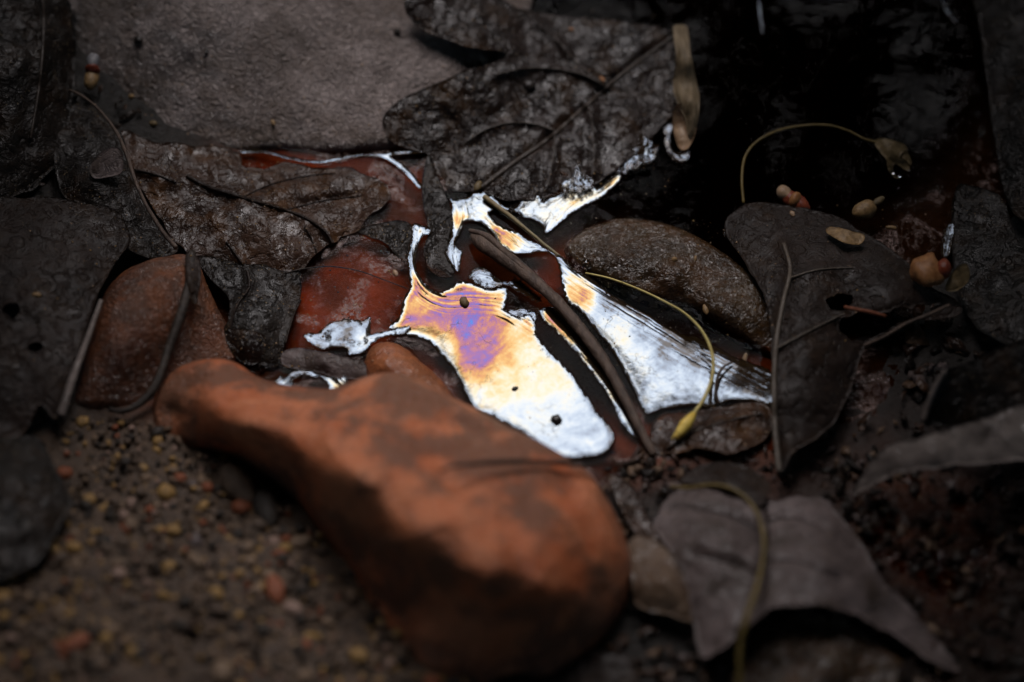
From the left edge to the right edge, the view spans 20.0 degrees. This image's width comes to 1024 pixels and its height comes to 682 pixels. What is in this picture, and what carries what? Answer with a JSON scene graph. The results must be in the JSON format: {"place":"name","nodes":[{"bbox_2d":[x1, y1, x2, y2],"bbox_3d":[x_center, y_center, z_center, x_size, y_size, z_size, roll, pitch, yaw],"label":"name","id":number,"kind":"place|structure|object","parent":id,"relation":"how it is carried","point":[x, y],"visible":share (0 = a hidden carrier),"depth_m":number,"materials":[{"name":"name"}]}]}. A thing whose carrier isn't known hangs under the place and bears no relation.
{"place":"outdoors","nodes":[
{"label":"outdoors","id":0,"kind":"place"},
{"bbox_2d":[0,416,477,681],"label":"gravel","id":1,"kind":"structure","parent":0,"point":[106,631],"depth_m":0.78,"materials":[{"name":"brown gravel"}]},
{"bbox_2d":[166,524,180,535],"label":"pebble","id":2,"kind":"object","parent":1,"relation":"on","point":[173,530],"visible":1,"depth_m":0.79,"materials":[{"name":"brown stone"}]},
{"bbox_2d":[190,555,203,567],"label":"pebble","id":3,"kind":"object","parent":1,"relation":"on","point":[196,561],"visible":1,"depth_m":0.78,"materials":[{"name":"beige stone"}]},
{"bbox_2d":[219,464,254,503],"bbox_3d":[-0.076,0.040,0.807,0.011,0.006,0.014,0,55,0],"label":"pebble","id":4,"kind":"object","parent":1,"relation":"on","point":[236,483],"visible":1,"depth_m":0.81,"materials":[{"name":"stone"}]},
{"bbox_2d":[266,574,284,604],"bbox_3d":[-0.064,0.067,0.780,0.005,0.004,0.009,0,55,0],"label":"pebble","id":5,"kind":"object","parent":1,"relation":"on","point":[275,590],"visible":1,"depth_m":0.78,"materials":[{"name":"red stone"}]},
{"bbox_2d":[289,534,312,548],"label":"pebble","id":6,"kind":"object","parent":1,"relation":"on","point":[299,541],"visible":1,"depth_m":0.79,"materials":[{"name":"brown stone"}]},
{"bbox_2d":[345,588,355,601],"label":"pebble","id":7,"kind":"object","parent":1,"relation":"on","point":[350,594],"visible":1,"depth_m":0.78,"materials":[{"name":"stone"}]},
{"bbox_2d":[0,22,1023,681],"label":"ground","id":8,"kind":"structure","parent":0,"point":[924,514],"depth_m":0.80,"materials":[{"name":"brown soil"}]},
{"bbox_2d":[0,435,71,578],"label":"rock","id":9,"kind":"object","parent":8,"relation":"on","point":[35,500],"visible":1,"depth_m":0.79,"materials":[{"name":"grey stone"}]},
{"bbox_2d":[0,0,75,197],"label":"fallen leaf","id":10,"kind":"object","parent":8,"relation":"on","point":[37,56],"visible":1,"depth_m":0.88,"materials":[{"name":"black plant"}]},
{"bbox_2d":[0,196,130,437],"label":"fallen leaf","id":11,"kind":"object","parent":8,"relation":"on","point":[61,337],"visible":1,"depth_m":0.83,"materials":[{"name":"plant"}]},
{"bbox_2d":[32,292,40,296],"bbox_3d":[-0.136,-0.013,0.832,0.003,0.001,0.002,0,55,0],"label":"seed","id":12,"kind":"object","parent":11,"relation":"on","point":[36,294],"visible":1,"depth_m":0.83,"materials":[{"name":"brown plant"}]},
{"bbox_2d":[62,632,89,652],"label":"pebble","id":13,"kind":"object","parent":8,"relation":"on","point":[78,641],"visible":1,"depth_m":0.76,"materials":[{"name":"red stone"}]},
{"bbox_2d":[83,493,95,503],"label":"pebble","id":14,"kind":"object","parent":8,"relation":"on","point":[90,497],"visible":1,"depth_m":0.80,"materials":[{"name":"brown stone"}]},
{"bbox_2d":[53,90,177,258],"bbox_3d":[-0.125,-0.051,0.872,0.025,0.009,0.073,-21,58,-14],"label":"fallen leaf","id":15,"kind":"object","parent":8,"relation":"on","point":[78,149],"visible":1,"depth_m":0.87,"materials":[{"name":"grey plant"}]},
{"bbox_2d":[90,147,123,178],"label":"fallen leaf","id":16,"kind":"object","parent":15,"relation":"on","point":[107,162],"visible":1,"depth_m":0.86,"materials":[{"name":"plant"}]},
{"bbox_2d":[69,89,177,248],"bbox_3d":[-0.115,-0.053,0.867,0.006,0.004,0.070,-26,59,-17],"label":"long stalk","id":17,"kind":"object","parent":15,"relation":"on","point":[152,215],"visible":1,"depth_m":0.86,"materials":[{"name":"brown plant"}]},
{"bbox_2d":[125,518,136,529],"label":"pebble","id":18,"kind":"object","parent":8,"relation":"on","point":[130,523],"visible":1,"depth_m":0.79,"materials":[{"name":"brown stone"}]},
{"bbox_2d":[139,464,147,471],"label":"pebble","id":19,"kind":"object","parent":8,"relation":"on","point":[145,467],"visible":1,"depth_m":0.81,"materials":[{"name":"brown stone"}]},
{"bbox_2d":[75,254,236,408],"bbox_3d":[-0.108,-0.002,0.840,0.052,0.029,0.044,-22,58,-15],"label":"rust rock","id":20,"kind":"object","parent":8,"relation":"on","point":[111,356],"visible":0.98,"depth_m":0.83,"materials":[{"name":"brown stone"}]},
{"bbox_2d":[108,250,200,413],"bbox_3d":[-0.100,-0.003,0.835,0.011,0.009,0.058,17,57,12],"label":"bark twig","id":21,"kind":"object","parent":20,"relation":"on","point":[194,277],"visible":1,"depth_m":0.83,"materials":[{"name":"brown wood"}]},
{"bbox_2d":[211,660,232,681],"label":"pebble","id":22,"kind":"object","parent":8,"relation":"on","point":[221,670],"visible":1,"depth_m":0.76,"materials":[{"name":"beige stone"}]},
{"bbox_2d":[253,489,278,527],"bbox_3d":[-0.068,0.046,0.802,0.008,0.004,0.012,0,55,0],"label":"pebble","id":23,"kind":"object","parent":8,"relation":"on","point":[265,509],"visible":1,"depth_m":0.80,"materials":[{"name":"grey stone"}]},
{"bbox_2d":[283,600,302,615],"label":"pebble","id":24,"kind":"object","parent":8,"relation":"on","point":[292,607],"visible":1,"depth_m":0.78,"materials":[{"name":"beige stone"}]},
{"bbox_2d":[68,0,533,153],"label":"grey rock","id":25,"kind":"object","parent":8,"relation":"on","point":[292,70],"visible":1,"depth_m":0.90,"materials":[{"name":"grey stone"}]},
{"bbox_2d":[84,53,99,89],"bbox_3d":[-0.129,-0.083,0.889,0.005,0.006,0.012,0,55,0],"label":"seed casing","id":26,"kind":"object","parent":25,"relation":"on","point":[91,77],"visible":1,"depth_m":0.89,"materials":[{"name":"beige plant"}]},
{"bbox_2d":[134,36,142,43],"bbox_3d":[-0.115,-0.093,0.895,0.003,0.002,0.003,0,55,0],"label":"grain","id":27,"kind":"object","parent":25,"relation":"on","point":[138,39],"visible":1,"depth_m":0.89},
{"bbox_2d":[149,120,156,126],"bbox_3d":[-0.110,-0.067,0.892,0.002,0.002,0.002,0,55,0],"label":"grain","id":28,"kind":"object","parent":25,"relation":"on","point":[153,123],"visible":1,"depth_m":0.89},
{"bbox_2d":[393,28,400,35],"bbox_3d":[-0.036,-0.096,0.904,0.002,0.002,0.003,0,55,0],"label":"grain","id":29,"kind":"object","parent":25,"relation":"on","point":[396,31],"visible":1,"depth_m":0.90},
{"bbox_2d":[349,647,367,662],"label":"pebble","id":30,"kind":"object","parent":8,"relation":"on","point":[358,654],"visible":1,"depth_m":0.77,"materials":[{"name":"yellow stone"}]},
{"bbox_2d":[152,358,630,681],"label":"red boulder","id":31,"kind":"object","parent":8,"relation":"on","point":[485,573],"visible":1,"depth_m":0.78,"materials":[{"name":"brown stone"}]},
{"bbox_2d":[439,459,633,472],"bbox_3d":[0.008,0.035,0.786,0.059,0.037,0.003,-22,58,-14],"label":"needle","id":32,"kind":"object","parent":31,"relation":"on","point":[518,462],"visible":1,"depth_m":0.78,"materials":[{"name":"brown plant"}]},
{"bbox_2d":[0,10,1023,679],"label":"grit","id":33,"kind":"object","parent":8,"relation":"on","point":[494,298],"visible":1,"depth_m":0.86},
{"bbox_2d":[1,81,1023,681],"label":"leaf crumbs","id":34,"kind":"object","parent":8,"relation":"on","point":[915,337],"visible":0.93,"depth_m":0.81,"materials":[{"name":"brown plant"}]},
{"bbox_2d":[606,474,661,543],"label":"fallen leaf","id":35,"kind":"object","parent":34,"relation":"on","point":[639,522],"visible":1,"depth_m":0.81,"materials":[{"name":"plant"}]},
{"bbox_2d":[565,653,638,681],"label":"fallen leaf","id":36,"kind":"object","parent":8,"relation":"on","point":[613,667],"visible":1,"depth_m":0.78,"materials":[{"name":"grey plant"}]},
{"bbox_2d":[626,535,692,622],"bbox_3d":[0.039,0.065,0.789,0.014,0.007,0.031,-19,57,-13],"label":"stone","id":37,"kind":"object","parent":8,"relation":"on","point":[659,584],"visible":1,"depth_m":0.79,"materials":[{"name":"grey stone"}]},
{"bbox_2d":[564,218,771,346],"bbox_3d":[0.052,-0.020,0.865,0.074,0.015,0.028,24,59,16],"label":"brown rock","id":38,"kind":"object","parent":8,"relation":"on","point":[627,243],"visible":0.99,"depth_m":0.86,"materials":[{"name":"brown stone"}]},
{"bbox_2d":[581,258,590,269],"bbox_3d":[0.022,-0.023,0.865,0.003,0.003,0.004,0,55,0],"label":"water bead","id":39,"kind":"object","parent":38,"relation":"on","point":[585,263],"visible":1,"depth_m":0.86,"materials":[{"name":"clear liquid"}]},
{"bbox_2d":[703,304,708,314],"bbox_3d":[0.057,-0.009,0.853,0.002,0.002,0.004,0,55,0],"label":"seed","id":40,"kind":"object","parent":38,"relation":"on","point":[705,310],"visible":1,"depth_m":0.85,"materials":[{"name":"brown plant"}]},
{"bbox_2d":[679,461,769,506],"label":"fallen leaf","id":41,"kind":"object","parent":8,"relation":"on","point":[752,485],"visible":1,"depth_m":0.81,"materials":[{"name":"brown plant"}]},
{"bbox_2d":[653,485,959,671],"bbox_3d":[0.080,0.061,0.792,0.082,0.021,0.060,0,55,0],"label":"fallen leaf","id":42,"kind":"object","parent":8,"relation":"on","point":[714,546],"visible":1,"depth_m":0.79,"materials":[{"name":"grey plant"}]},
{"bbox_2d":[670,483,765,681],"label":"yellow stem","id":43,"kind":"object","parent":42,"relation":"on","point":[739,656],"visible":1,"depth_m":0.78,"materials":[{"name":"plant"}]},
{"bbox_2d":[734,612,922,681],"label":"buried stone","id":44,"kind":"object","parent":8,"relation":"on","point":[786,648],"visible":0.98,"depth_m":0.78,"materials":[{"name":"grey stone"}]},
{"bbox_2d":[852,404,1023,495],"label":"fallen leaf","id":45,"kind":"object","parent":8,"relation":"on","point":[997,437],"visible":1,"depth_m":0.81,"materials":[{"name":"grey plant"}]},
{"bbox_2d":[920,339,1023,427],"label":"fallen leaf","id":46,"kind":"object","parent":8,"relation":"on","point":[990,383],"visible":1,"depth_m":0.81,"materials":[{"name":"black plant"}]},
{"bbox_2d":[181,0,1016,598],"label":"water","id":47,"kind":"structure","parent":0,"point":[909,74],"depth_m":0.89,"materials":[{"name":"multicoloured liquid"}]},
{"bbox_2d":[198,255,301,365],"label":"fallen leaf","id":48,"kind":"object","parent":47,"relation":"on","point":[267,318],"visible":1,"depth_m":0.85,"materials":[{"name":"grey plant"}]},
{"bbox_2d":[225,328,265,364],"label":"fallen leaf","id":49,"kind":"object","parent":48,"relation":"on","point":[253,341],"visible":1,"depth_m":0.84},
{"bbox_2d":[121,130,390,271],"bbox_3d":[-0.078,-0.042,0.874,0.083,0.010,0.051,0,55,0],"label":"fallen leaf","id":50,"kind":"object","parent":47,"relation":"on","point":[196,228],"visible":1,"depth_m":0.87,"materials":[{"name":"plant"}]},
{"bbox_2d":[274,369,346,387],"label":"oil film","id":51,"kind":"object","parent":47,"relation":"on","point":[333,382],"visible":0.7,"depth_m":0.84,"materials":[{"name":"white liquid"}]},
{"bbox_2d":[281,348,366,379],"bbox_3d":[-0.054,0.006,0.844,0.026,0.004,0.011,0,55,0],"label":"rock","id":52,"kind":"object","parent":47,"relation":"on","point":[325,363],"visible":0.98,"depth_m":0.84,"materials":[{"name":"grey stone"}]},
{"bbox_2d":[239,148,421,188],"bbox_3d":[-0.054,-0.057,0.889,0.059,0.001,0.014,12,56,8],"label":"oil film","id":53,"kind":"object","parent":47,"relation":"on","point":[406,170],"visible":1,"depth_m":0.89,"materials":[{"name":"white liquid"}]},
{"bbox_2d":[285,266,405,287],"bbox_3d":[-0.049,-0.019,0.862,0.036,0.002,0.008,0,55,0],"label":"root thread","id":54,"kind":"object","parent":47,"relation":"on","point":[344,268],"visible":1,"depth_m":0.86},
{"bbox_2d":[303,317,410,354],"bbox_3d":[-0.045,-0.002,0.850,0.032,0.001,0.014,0,55,0],"label":"oil film","id":55,"kind":"object","parent":47,"relation":"on","point":[346,336],"visible":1,"depth_m":0.85,"materials":[{"name":"white liquid"}]},
{"bbox_2d":[358,220,411,259],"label":"fallen leaf","id":56,"kind":"object","parent":47,"relation":"on","point":[390,237],"visible":1,"depth_m":0.87,"materials":[{"name":"grey plant"}]},
{"bbox_2d":[364,342,450,394],"bbox_3d":[-0.030,0.012,0.841,0.033,0.017,0.016,37,63,23],"label":"orange rock","id":57,"kind":"object","parent":47,"relation":"on","point":[406,361],"visible":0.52,"depth_m":0.84,"materials":[{"name":"orange stone"}]},
{"bbox_2d":[421,155,454,275],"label":"fallen leaf","id":58,"kind":"object","parent":47,"relation":"on","point":[437,210],"visible":1,"depth_m":0.87,"materials":[{"name":"grey plant"}]},
{"bbox_2d":[445,192,555,271],"bbox_3d":[-0.004,-0.033,0.872,0.034,0.001,0.032,0,55,0],"label":"oil film","id":59,"kind":"object","parent":47,"relation":"on","point":[476,207],"visible":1,"depth_m":0.87,"materials":[{"name":"white liquid"}]},
{"bbox_2d":[482,195,572,268],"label":"leaf stalk","id":60,"kind":"object","parent":59,"relation":"on","point":[494,204],"visible":1,"depth_m":0.87,"materials":[{"name":"brown plant"}]},
{"bbox_2d":[390,223,614,458],"bbox_3d":[-0.006,0.002,0.848,0.036,0.002,0.098,-37,63,-23],"label":"oil film","id":61,"kind":"object","parent":47,"relation":"on","point":[498,355],"visible":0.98,"depth_m":0.84,"materials":[{"name":"liquid"}]},
{"bbox_2d":[459,297,468,306],"bbox_3d":[-0.014,-0.012,0.857,0.003,0.002,0.004,0,55,0],"label":"seed","id":62,"kind":"object","parent":61,"relation":"on","point":[464,301],"visible":1,"depth_m":0.86,"materials":[{"name":"brown plant"}]},
{"bbox_2d":[551,414,561,423],"bbox_3d":[0.013,0.023,0.833,0.003,0.002,0.003,0,55,0],"label":"crumb","id":63,"kind":"object","parent":61,"relation":"in","point":[556,419],"visible":1,"depth_m":0.83,"materials":[{"name":"black soil"}]},
{"bbox_2d":[469,267,541,302],"bbox_3d":[-0.001,-0.016,0.860,0.025,0.001,0.007,18,57,12],"label":"oil film","id":64,"kind":"object","parent":47,"relation":"on","point":[481,276],"visible":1,"depth_m":0.86,"materials":[{"name":"white liquid"}]},
{"bbox_2d":[381,201,632,440],"bbox_3d":[-0.004,-0.002,0.851,0.060,0.001,0.095,-20,57,-13],"label":"film fringe","id":65,"kind":"object","parent":47,"relation":"on","point":[590,374],"visible":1,"depth_m":0.84,"materials":[{"name":"liquid"}]},
{"bbox_2d":[509,308,537,320],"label":"oil film","id":66,"kind":"object","parent":47,"relation":"on","point":[521,311],"visible":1,"depth_m":0.85,"materials":[{"name":"white liquid"}]},
{"bbox_2d":[382,0,676,200],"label":"fallen leaf","id":67,"kind":"object","parent":47,"relation":"on","point":[554,49],"visible":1,"depth_m":0.90,"materials":[{"name":"grey plant"}]},
{"bbox_2d":[473,181,481,191],"bbox_3d":[-0.010,-0.047,0.881,0.003,0.002,0.004,0,55,0],"label":"seed","id":68,"kind":"object","parent":67,"relation":"on","point":[477,187],"visible":1,"depth_m":0.88,"materials":[{"name":"beige plant"}]},
{"bbox_2d":[522,79,535,90],"bbox_3d":[0.005,-0.080,0.901,0.004,0.003,0.004,0,55,0],"label":"grain","id":69,"kind":"object","parent":67,"relation":"on","point":[529,84],"visible":1,"depth_m":0.90},
{"bbox_2d":[468,229,656,455],"bbox_3d":[0.017,-0.003,0.847,0.010,0.006,0.095,-30,60,-19],"label":"twig","id":70,"kind":"object","parent":47,"relation":"on","point":[491,247],"visible":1,"depth_m":0.85,"materials":[{"name":"brown wood"}]},
{"bbox_2d":[512,166,620,233],"bbox_3d":[0.017,-0.044,0.880,0.035,0.001,0.015,-34,61,-21],"label":"oil film","id":71,"kind":"object","parent":47,"relation":"on","point":[551,213],"visible":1,"depth_m":0.88,"materials":[{"name":"white liquid"}]},
{"bbox_2d":[563,161,593,193],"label":"oil film","id":72,"kind":"object","parent":47,"relation":"on","point":[579,182],"visible":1,"depth_m":0.88,"materials":[{"name":"white liquid"}]},
{"bbox_2d":[539,306,638,438],"bbox_3d":[0.025,0.008,0.844,0.009,0.001,0.054,-27,59,-17],"label":"oil film","id":73,"kind":"object","parent":47,"relation":"on","point":[554,316],"visible":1,"depth_m":0.85,"materials":[{"name":"white liquid"}]},
{"bbox_2d":[616,133,657,173],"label":"oil film","id":74,"kind":"object","parent":47,"relation":"on","point":[644,153],"visible":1,"depth_m":0.89,"materials":[{"name":"white liquid"}]},
{"bbox_2d":[556,255,770,413],"bbox_3d":[0.038,0.004,0.846,0.082,0.002,0.033,29,60,19],"label":"oil film","id":75,"kind":"object","parent":47,"relation":"on","point":[657,380],"visible":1,"depth_m":0.85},
{"bbox_2d":[585,272,714,438],"bbox_3d":[0.044,0.000,0.845,0.022,0.008,0.067,-18,57,-12],"label":"bud stem","id":76,"kind":"object","parent":75,"relation":"on","point":[685,425],"visible":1,"depth_m":0.83,"materials":[{"name":"yellow plant"}]},
{"bbox_2d":[714,361,732,404],"bbox_3d":[0.061,0.012,0.839,0.006,0.003,0.014,0,55,0],"label":"curved needle","id":77,"kind":"object","parent":75,"relation":"on","point":[717,381],"visible":1,"depth_m":0.84,"materials":[{"name":"black plant"}]},
{"bbox_2d":[663,124,688,162],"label":"oil film","id":78,"kind":"object","parent":47,"relation":"on","point":[680,156],"visible":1,"depth_m":0.89,"materials":[{"name":"white liquid"}]},
{"bbox_2d":[673,24,699,150],"bbox_3d":[0.053,-0.080,0.896,0.008,0.014,0.043,0,55,0],"label":"rolled husk","id":79,"kind":"object","parent":47,"relation":"on","point":[687,98],"visible":1,"depth_m":0.89,"materials":[{"name":"plant"}]},
{"bbox_2d":[650,401,771,455],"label":"fallen leaf","id":80,"kind":"object","parent":47,"relation":"on","point":[748,421],"visible":1,"depth_m":0.83,"materials":[{"name":"plant"}]},
{"bbox_2d":[757,0,763,34],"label":"oil film","id":81,"kind":"object","parent":47,"relation":"on","point":[760,18],"visible":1,"depth_m":0.92,"materials":[{"name":"grey liquid"}]},
{"bbox_2d":[777,185,809,208],"bbox_3d":[0.085,-0.043,0.876,0.010,0.006,0.009,0,55,0],"label":"seed capsule","id":82,"kind":"object","parent":47,"relation":"on","point":[787,195],"visible":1,"depth_m":0.87,"materials":[{"name":"brown plant"}]},
{"bbox_2d":[740,124,911,203],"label":"calyx stem","id":83,"kind":"object","parent":47,"relation":"on","point":[891,151],"visible":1,"depth_m":0.89,"materials":[{"name":"brown plant"}]},
{"bbox_2d":[724,202,961,474],"bbox_3d":[0.097,-0.004,0.842,0.067,0.013,0.102,0,55,0],"label":"fallen leaf","id":84,"kind":"object","parent":47,"relation":"on","point":[814,367],"visible":1,"depth_m":0.84,"materials":[{"name":"plant"}]},
{"bbox_2d":[826,227,864,244],"bbox_3d":[0.099,-0.031,0.858,0.011,0.003,0.008,0,55,0],"label":"seed flake","id":85,"kind":"object","parent":84,"relation":"on","point":[846,236],"visible":1,"depth_m":0.86,"materials":[{"name":"beige plant"}]},
{"bbox_2d":[844,305,885,317],"bbox_3d":[0.102,-0.009,0.836,0.012,0.002,0.004,0,55,0],"label":"red splinter","id":86,"kind":"object","parent":84,"relation":"on","point":[865,311],"visible":1,"depth_m":0.83,"materials":[{"name":"brown wood"}]},
{"bbox_2d":[863,304,949,346],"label":"twig","id":87,"kind":"object","parent":84,"relation":"on","point":[899,327],"visible":1,"depth_m":0.83,"materials":[{"name":"brown wood"}]},
{"bbox_2d":[909,252,969,291],"bbox_3d":[0.124,-0.021,0.845,0.017,0.007,0.012,0,55,0],"label":"winged seed","id":88,"kind":"object","parent":84,"relation":"on","point":[928,268],"visible":1,"depth_m":0.84,"materials":[{"name":"brown plant"}]},
{"bbox_2d":[852,196,883,218],"bbox_3d":[0.107,-0.040,0.874,0.010,0.005,0.008,0,55,0],"label":"tailed seed","id":89,"kind":"object","parent":47,"relation":"on","point":[866,209],"visible":1,"depth_m":0.87,"materials":[{"name":"brown plant"}]},
{"bbox_2d":[886,225,896,228],"bbox_3d":[0.114,-0.034,0.874,0.003,0.001,0.001,0,55,0],"label":"crumb","id":90,"kind":"object","parent":47,"relation":"on","point":[891,227],"visible":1,"depth_m":0.87,"materials":[{"name":"brown"}]},
{"bbox_2d":[941,223,954,256],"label":"oil film","id":91,"kind":"object","parent":47,"relation":"on","point":[948,233],"visible":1,"depth_m":0.87,"materials":[{"name":"white liquid"}]},
{"bbox_2d":[940,0,957,23],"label":"oil film","id":92,"kind":"object","parent":47,"relation":"on","point":[947,10],"visible":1,"depth_m":0.92,"materials":[{"name":"grey liquid"}]},
{"bbox_2d":[951,183,1023,344],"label":"fallen leaf","id":93,"kind":"object","parent":47,"relation":"on","point":[987,249],"visible":1,"depth_m":0.86,"materials":[{"name":"grey plant"}]},
{"bbox_2d":[973,0,1023,220],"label":"fallen leaf","id":94,"kind":"object","parent":47,"relation":"on","point":[1001,25],"visible":1,"depth_m":0.90,"materials":[{"name":"black plant"}]}
]}

